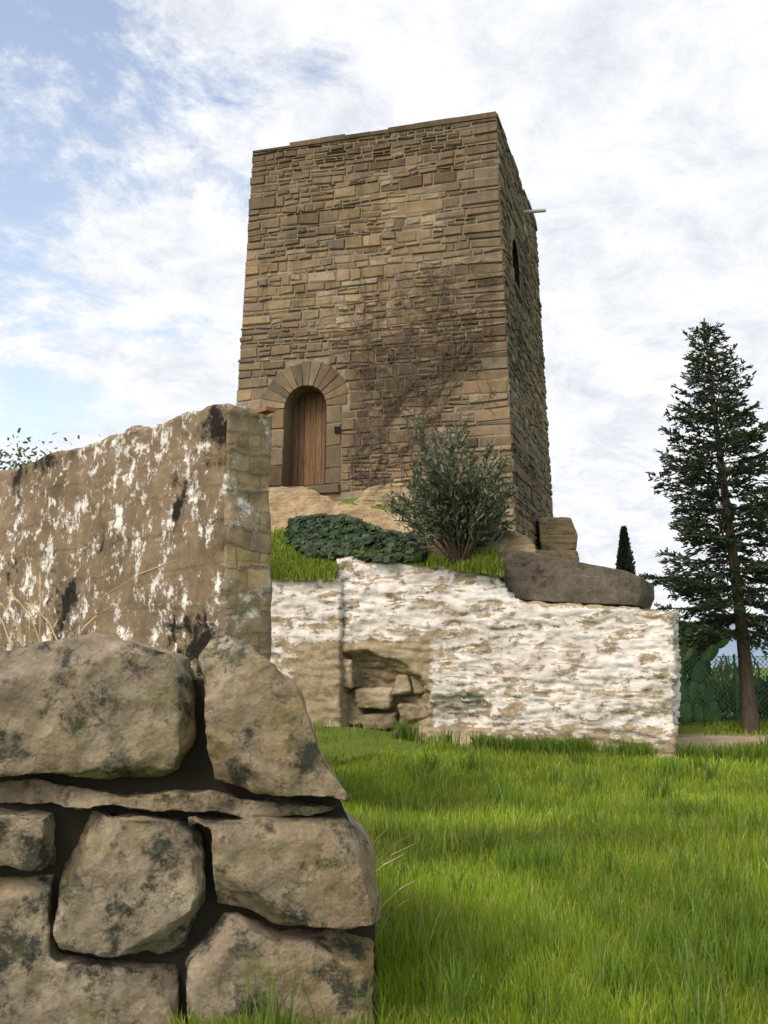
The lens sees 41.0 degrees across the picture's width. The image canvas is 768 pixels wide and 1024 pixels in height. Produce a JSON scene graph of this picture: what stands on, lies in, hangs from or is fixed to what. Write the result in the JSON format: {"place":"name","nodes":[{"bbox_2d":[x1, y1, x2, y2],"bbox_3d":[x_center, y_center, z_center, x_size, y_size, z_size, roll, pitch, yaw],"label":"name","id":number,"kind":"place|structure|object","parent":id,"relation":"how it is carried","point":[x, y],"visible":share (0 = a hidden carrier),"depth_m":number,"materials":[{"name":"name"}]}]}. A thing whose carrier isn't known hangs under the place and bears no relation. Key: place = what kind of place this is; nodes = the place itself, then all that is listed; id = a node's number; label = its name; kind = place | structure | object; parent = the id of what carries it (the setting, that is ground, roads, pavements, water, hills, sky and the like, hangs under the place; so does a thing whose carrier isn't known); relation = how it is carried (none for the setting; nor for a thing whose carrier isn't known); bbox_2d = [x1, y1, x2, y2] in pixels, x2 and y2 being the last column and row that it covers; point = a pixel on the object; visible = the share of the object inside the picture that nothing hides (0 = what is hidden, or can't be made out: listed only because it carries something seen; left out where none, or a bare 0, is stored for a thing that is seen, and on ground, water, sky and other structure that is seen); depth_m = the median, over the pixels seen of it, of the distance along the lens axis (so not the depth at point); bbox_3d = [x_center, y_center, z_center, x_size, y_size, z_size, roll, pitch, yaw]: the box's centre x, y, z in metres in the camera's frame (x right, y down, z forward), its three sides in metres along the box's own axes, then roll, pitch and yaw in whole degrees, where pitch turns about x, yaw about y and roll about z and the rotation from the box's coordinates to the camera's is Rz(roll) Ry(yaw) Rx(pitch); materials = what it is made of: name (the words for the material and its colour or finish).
{"place":"outdoors","nodes":[
{"label":"outdoors","id":0,"kind":"place"},
{"bbox_2d":[270,576,352,726],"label":"white wall","id":1,"kind":"structure","parent":0,"point":[308,656],"depth_m":17.06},
{"bbox_2d":[0,0,767,625],"label":"sky","id":2,"kind":"structure","parent":0,"point":[131,130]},
{"bbox_2d":[277,486,495,528],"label":"earth bank","id":3,"kind":"structure","parent":0,"point":[349,501],"depth_m":20.90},
{"bbox_2d":[268,486,312,489],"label":"rock door steps","id":4,"kind":"structure","parent":3,"relation":"on","point":[282,487],"depth_m":21.46,"materials":[{"name":"beige stone"}]},
{"bbox_2d":[283,513,428,562],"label":"ivy leaves","id":5,"kind":"object","parent":3,"relation":"on","point":[329,535],"visible":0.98,"depth_m":17.57,"materials":[{"name":"green plant"}]},
{"bbox_2d":[354,483,415,505],"bbox_3d":[0.061,-0.134,21.005,1.437,0.802,0.941,-2,-8,16],"label":"boulder","id":6,"kind":"object","parent":3,"relation":"on","point":[374,496],"visible":0.27,"depth_m":20.61,"materials":[{"name":"beige stone"}]},
{"bbox_2d":[270,525,504,580],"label":"slope grass","id":7,"kind":"structure","parent":3,"relation":"on","point":[288,561],"depth_m":17.16,"materials":[{"name":"green plant"}]},
{"bbox_2d":[236,111,552,549],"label":"tower","id":8,"kind":"structure","parent":3,"relation":"on","point":[330,217],"depth_m":21.98,"materials":[{"name":"stone"}]},
{"bbox_2d":[330,258,496,486],"bbox_3d":[0.556,-2.697,21.215,3.593,5.158,0.202,-2,-8,16],"label":"dry vine","id":9,"kind":"object","parent":8,"relation":"attached to","point":[399,400],"visible":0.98,"depth_m":21.24,"materials":[{"name":"brown plant"}]},
{"bbox_2d":[268,486,536,601],"bbox_3d":[-0.455,1.456,18.657,7.234,4.331,2.867,-3,-9,21],"label":"outcrop rock","id":10,"kind":"object","parent":3,"relation":"on","point":[285,505],"visible":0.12,"depth_m":18.96,"materials":[{"name":"beige stone"}]},
{"bbox_2d":[377,415,524,569],"bbox_3d":[1.106,-0.278,16.502,2.452,2.426,1.901,0,-8,0],"label":"olive shrub","id":11,"kind":"object","parent":3,"relation":"on","point":[470,512],"visible":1,"depth_m":16.29,"materials":[{"name":"green plant"}]},
{"bbox_2d":[536,550,579,561],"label":"stone block","id":12,"kind":"structure","parent":3,"relation":"on","point":[573,555],"depth_m":22.36,"materials":[{"name":"beige stone"}]},
{"bbox_2d":[538,517,577,550],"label":"stone block","id":13,"kind":"structure","parent":12,"relation":"on","point":[557,533],"depth_m":22.73,"materials":[{"name":"brown stone"}]},
{"bbox_2d":[164,668,767,1023],"bbox_3d":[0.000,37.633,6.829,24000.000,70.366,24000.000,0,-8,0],"label":"ground","id":14,"kind":"structure","parent":0,"point":[689,732],"depth_m":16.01,"materials":[{"name":"green plant"}]},
{"bbox_2d":[0,428,99,469],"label":"tree","id":15,"kind":"object","parent":14,"relation":"on","point":[19,453],"visible":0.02,"depth_m":16.44,"materials":[{"name":"green plant"}]},
{"bbox_2d":[0,874,180,1023],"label":"ruin block","id":16,"kind":"structure","parent":14,"relation":"on","point":[43,980],"depth_m":4.02,"materials":[{"name":"beige stone"}]},
{"bbox_2d":[0,808,55,871],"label":"stone","id":17,"kind":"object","parent":16,"relation":"on","point":[27,843],"depth_m":4.01,"materials":[{"name":"beige stone"}]},
{"bbox_2d":[53,811,205,955],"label":"ruin block","id":18,"kind":"structure","parent":16,"relation":"on","point":[132,882],"depth_m":4.06,"materials":[{"name":"beige stone"}]},
{"bbox_2d":[0,403,271,677],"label":"plaster wall","id":19,"kind":"structure","parent":14,"relation":"on","point":[84,530],"depth_m":9.47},
{"bbox_2d":[257,406,275,414],"bbox_3d":[-1.009,-0.869,8.793,0.100,0.036,0.140,7,-11,-41],"label":"tile fragment","id":20,"kind":"object","parent":19,"relation":"attached to","point":[265,410],"visible":1,"depth_m":8.76,"materials":[{"name":"brown ceramic"}]},
{"bbox_2d":[0,678,374,1022],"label":"mortar","id":21,"kind":"object","parent":14,"relation":"on","point":[195,771],"visible":0.08,"depth_m":4.25,"materials":[{"name":"brown"}]},
{"bbox_2d":[0,778,335,817],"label":"ruin block","id":22,"kind":"structure","parent":21,"relation":"attached to","point":[21,794],"depth_m":4.16,"materials":[{"name":"beige stone"}]},
{"bbox_2d":[0,632,196,782],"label":"ruin block","id":23,"kind":"structure","parent":22,"relation":"on","point":[101,706],"depth_m":4.12,"materials":[{"name":"beige stone"}]},
{"bbox_2d":[198,627,350,801],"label":"ruin block","id":24,"kind":"structure","parent":22,"relation":"on","point":[260,734],"depth_m":4.12,"materials":[{"name":"beige stone"}]},
{"bbox_2d":[0,560,419,928],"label":"dry grass stalks","id":25,"kind":"object","parent":14,"relation":"on","point":[77,628],"visible":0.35,"depth_m":4.60,"materials":[{"name":"beige plant"}]},
{"bbox_2d":[184,911,374,1023],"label":"ruin block","id":26,"kind":"structure","parent":14,"relation":"on","point":[223,947],"depth_m":4.06,"materials":[{"name":"beige stone"}]},
{"bbox_2d":[205,812,381,930],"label":"ruin block","id":27,"kind":"structure","parent":26,"relation":"on","point":[315,871],"depth_m":4.07,"materials":[{"name":"beige stone"}]},
{"bbox_2d":[361,711,398,730],"bbox_3d":[-0.051,3.470,17.130,0.717,0.321,0.535,-3,-8,18],"label":"stone","id":28,"kind":"object","parent":14,"relation":"on","point":[386,720],"visible":0.69,"depth_m":16.89,"materials":[{"name":"beige stone"}]},
{"bbox_2d":[335,556,681,760],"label":"white wall","id":29,"kind":"structure","parent":14,"relation":"on","point":[472,652],"depth_m":16.02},
{"bbox_2d":[342,659,361,688],"bbox_3d":[-0.631,2.705,17.198,0.454,0.506,0.534,-3,-9,20],"label":"stone","id":30,"kind":"object","parent":29,"relation":"attached to","point":[352,677],"visible":0.63,"depth_m":16.96,"materials":[{"name":"beige stone"}]},
{"bbox_2d":[347,690,367,725],"bbox_3d":[-0.507,3.293,17.318,0.540,0.618,0.549,-3,-8,19],"label":"stone","id":31,"kind":"object","parent":29,"relation":"on","point":[355,712],"visible":0.38,"depth_m":17.05,"materials":[{"name":"beige stone"}]},
{"bbox_2d":[353,687,395,709],"bbox_3d":[-0.108,3.094,17.098,0.748,0.373,0.545,-3,-9,21],"label":"stone","id":32,"kind":"object","parent":29,"relation":"on","point":[382,698],"visible":0.89,"depth_m":16.86,"materials":[{"name":"beige stone"}]},
{"bbox_2d":[373,661,391,667],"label":"stone","id":33,"kind":"object","parent":29,"relation":"on","point":[378,664],"visible":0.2,"depth_m":16.96,"materials":[{"name":"brown stone"}]},
{"bbox_2d":[392,674,412,695],"bbox_3d":[0.374,2.847,16.913,0.349,0.351,0.525,-3,-9,22],"label":"stone","id":34,"kind":"object","parent":29,"relation":"attached to","point":[403,684],"visible":0.71,"depth_m":16.68,"materials":[{"name":"beige stone"}]},
{"bbox_2d":[397,702,428,720],"bbox_3d":[0.685,3.271,16.814,0.854,0.303,0.544,-3,-8,20],"label":"stone","id":35,"kind":"object","parent":29,"relation":"on","point":[413,711],"visible":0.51,"depth_m":16.66,"materials":[{"name":"beige stone"}]},
{"bbox_2d":[410,675,424,694],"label":"stone","id":36,"kind":"object","parent":29,"relation":"attached to","point":[418,686],"visible":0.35,"depth_m":16.62,"materials":[{"name":"beige stone"}]},
{"bbox_2d":[498,550,654,608],"bbox_3d":[3.217,1.155,17.052,2.296,0.924,2.201,-3,-8,20],"label":"rock slab","id":37,"kind":"object","parent":29,"relation":"on","point":[530,576],"visible":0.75,"depth_m":16.05,"materials":[{"name":"grey stone"}]},
{"bbox_2d":[615,525,635,574],"bbox_3d":[6.315,2.792,26.859,0.782,4.946,0.788,0,-8,0],"label":"cypress tree","id":38,"kind":"object","parent":14,"relation":"on","point":[625,558],"visible":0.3,"depth_m":26.99,"materials":[{"name":"green plant"}]},
{"bbox_2d":[639,318,767,732],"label":"conifer tree","id":39,"kind":"object","parent":14,"relation":"on","point":[741,595],"visible":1,"depth_m":20.80,"materials":[{"name":"green plant"}]},
{"bbox_2d":[677,620,731,722],"bbox_3d":[6.849,3.603,23.392,2.318,2.374,0.949,0,-8,0],"label":"prickly pear cactus","id":40,"kind":"object","parent":14,"relation":"on","point":[712,650],"visible":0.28,"depth_m":23.36,"materials":[{"name":"green plant"}]},
{"bbox_2d":[678,654,767,722],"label":"fence","id":41,"kind":"object","parent":14,"relation":"on","point":[735,668],"visible":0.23,"depth_m":22.87,"materials":[{"name":"green"}]},
{"bbox_2d":[678,652,767,720],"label":"hedge foliage","id":42,"kind":"object","parent":14,"relation":"on","point":[723,704],"visible":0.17,"depth_m":23.54,"materials":[{"name":"green plant"}]},
{"bbox_2d":[693,613,767,667],"bbox_3d":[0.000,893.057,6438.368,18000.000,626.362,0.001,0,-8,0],"label":"mountain ridge","id":43,"kind":"structure","parent":0,"point":[730,648],"depth_m":6440.03,"materials":[{"name":"blue"}]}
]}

